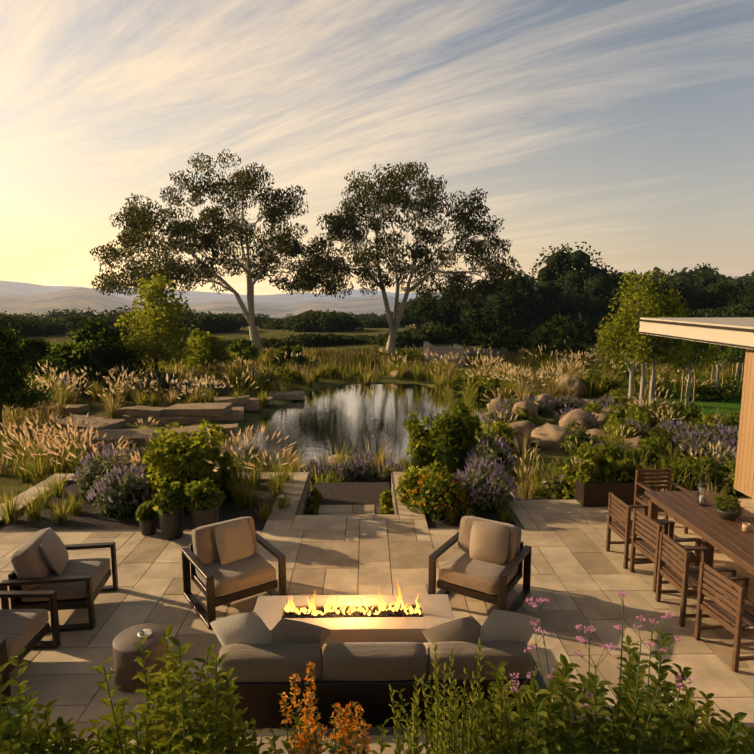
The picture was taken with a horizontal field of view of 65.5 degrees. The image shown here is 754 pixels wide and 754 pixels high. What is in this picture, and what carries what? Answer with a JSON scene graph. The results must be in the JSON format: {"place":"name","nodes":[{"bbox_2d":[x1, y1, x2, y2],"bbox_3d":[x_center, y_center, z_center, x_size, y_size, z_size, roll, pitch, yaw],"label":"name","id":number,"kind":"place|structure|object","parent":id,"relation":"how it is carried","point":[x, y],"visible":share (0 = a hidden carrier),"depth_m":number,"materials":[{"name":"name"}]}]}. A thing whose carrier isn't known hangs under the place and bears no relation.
{"place":"outdoors","nodes":[
{"label":"outdoors","id":0,"kind":"place"},
{"bbox_2d":[0,480,513,530],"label":"mulch soil","id":1,"kind":"structure","parent":0,"point":[343,493],"depth_m":9.93,"materials":[{"name":"brown soil"}]},
{"bbox_2d":[225,373,489,466],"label":"pond water","id":2,"kind":"structure","parent":0,"point":[351,414],"depth_m":23.05,"materials":[{"name":"grey liquid"}]},
{"bbox_2d":[0,277,747,502],"bbox_3d":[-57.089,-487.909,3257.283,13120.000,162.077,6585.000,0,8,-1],"label":"terrain","id":3,"kind":"structure","parent":0,"point":[21,298],"depth_m":77.07,"materials":[{"name":"green plant"}]},
{"bbox_2d":[1,475,515,525],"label":"low retaining walls","id":4,"kind":"structure","parent":3,"relation":"on","point":[303,504],"depth_m":11.18,"materials":[{"name":"stone"}]},
{"bbox_2d":[89,149,521,352],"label":"large trees","id":5,"kind":"object","parent":3,"relation":"on","point":[139,224],"visible":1,"depth_m":46.88,"materials":[{"name":"green plant"}]},
{"bbox_2d":[46,368,667,466],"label":"boulders","id":6,"kind":"object","parent":3,"relation":"on","point":[551,436],"visible":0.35,"depth_m":21.56,"materials":[{"name":"stone"}]},
{"bbox_2d":[0,269,745,436],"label":"garden trees","id":7,"kind":"object","parent":3,"relation":"on","point":[102,348],"visible":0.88,"depth_m":28.52,"materials":[{"name":"green plant"}]},
{"bbox_2d":[0,343,750,524],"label":"garden planting","id":8,"kind":"object","parent":3,"relation":"on","point":[180,471],"visible":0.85,"depth_m":15.50,"materials":[{"name":"green plant"}]},
{"bbox_2d":[0,241,753,352],"bbox_3d":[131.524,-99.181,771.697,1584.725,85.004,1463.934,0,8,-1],"label":"woodland trees","id":9,"kind":"object","parent":3,"relation":"on","point":[562,287],"visible":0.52,"depth_m":66.97,"materials":[{"name":"green plant"}]},
{"bbox_2d":[423,342,507,370],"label":"garden walls","id":10,"kind":"structure","parent":3,"relation":"on","point":[443,351],"depth_m":37.69,"materials":[{"name":"grey stone"}]},
{"bbox_2d":[0,590,753,753],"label":"plants","id":11,"kind":"object","parent":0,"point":[651,726],"visible":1,"depth_m":3.34,"materials":[{"name":"green plant"}]},
{"bbox_2d":[0,471,753,731],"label":"patio paving","id":12,"kind":"structure","parent":0,"point":[580,574],"depth_m":7.23,"materials":[{"name":"beige stone"}]},
{"bbox_2d":[112,623,167,692],"bbox_3d":[-2.239,2.636,5.564,0.480,0.455,0.480,0,8,-1],"label":"side table","id":13,"kind":"object","parent":12,"relation":"on","point":[126,652],"visible":0.79,"depth_m":5.39,"materials":[{"name":"grey concrete"}]},
{"bbox_2d":[0,516,546,728],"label":"outdoor seating","id":14,"kind":"object","parent":12,"relation":"on","point":[230,564],"visible":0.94,"depth_m":4.84,"materials":[{"name":"grey fabric"}]},
{"bbox_2d":[253,594,453,643],"bbox_3d":[-0.247,2.593,6.037,2.040,0.410,0.660,0,8,-1],"label":"fire table","id":15,"kind":"object","parent":12,"relation":"on","point":[389,625],"visible":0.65,"depth_m":5.94,"materials":[{"name":"concrete"}]},
{"bbox_2d":[284,586,420,615],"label":"flames","id":16,"kind":"object","parent":15,"relation":"on","point":[327,607],"visible":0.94,"depth_m":6.00,"materials":[{"name":"yellow"}]},
{"bbox_2d":[140,478,644,539],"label":"planters","id":17,"kind":"object","parent":12,"relation":"on","point":[586,495],"visible":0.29,"depth_m":8.90,"materials":[{"name":"brown metal"}]},
{"bbox_2d":[606,468,753,671],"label":"dining chairs","id":18,"kind":"object","parent":12,"relation":"on","point":[664,548],"visible":0.92,"depth_m":6.74,"materials":[{"name":"brown wood"}]},
{"bbox_2d":[638,317,753,498],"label":"pavilion","id":19,"kind":"structure","parent":12,"relation":"on","point":[737,332],"depth_m":10.81,"materials":[{"name":"brown wood"}]},
{"bbox_2d":[645,491,753,574],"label":"dining table","id":20,"kind":"object","parent":12,"relation":"on","point":[712,529],"visible":0.77,"depth_m":7.45,"materials":[{"name":"brown wood"}]},
{"bbox_2d":[695,479,750,531],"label":"table decorations","id":21,"kind":"object","parent":20,"relation":"on","point":[724,513],"visible":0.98,"depth_m":7.57,"materials":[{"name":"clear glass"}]},
{"bbox_2d":[712,494,742,512],"bbox_3d":[4.530,1.612,7.572,0.315,0.216,0.365,0,8,-1],"label":"herb plant","id":22,"kind":"object","parent":21,"relation":"on","point":[722,502],"visible":1,"depth_m":7.50,"materials":[{"name":"green plant"}]},
{"bbox_2d":[0,0,753,294],"label":"sky","id":23,"kind":"structure","parent":0,"point":[624,129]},
{"bbox_2d":[47,722,753,753],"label":"soil bed","id":24,"kind":"object","parent":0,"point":[376,732],"visible":0.15,"depth_m":4.23,"materials":[{"name":"brown soil"}]}
]}

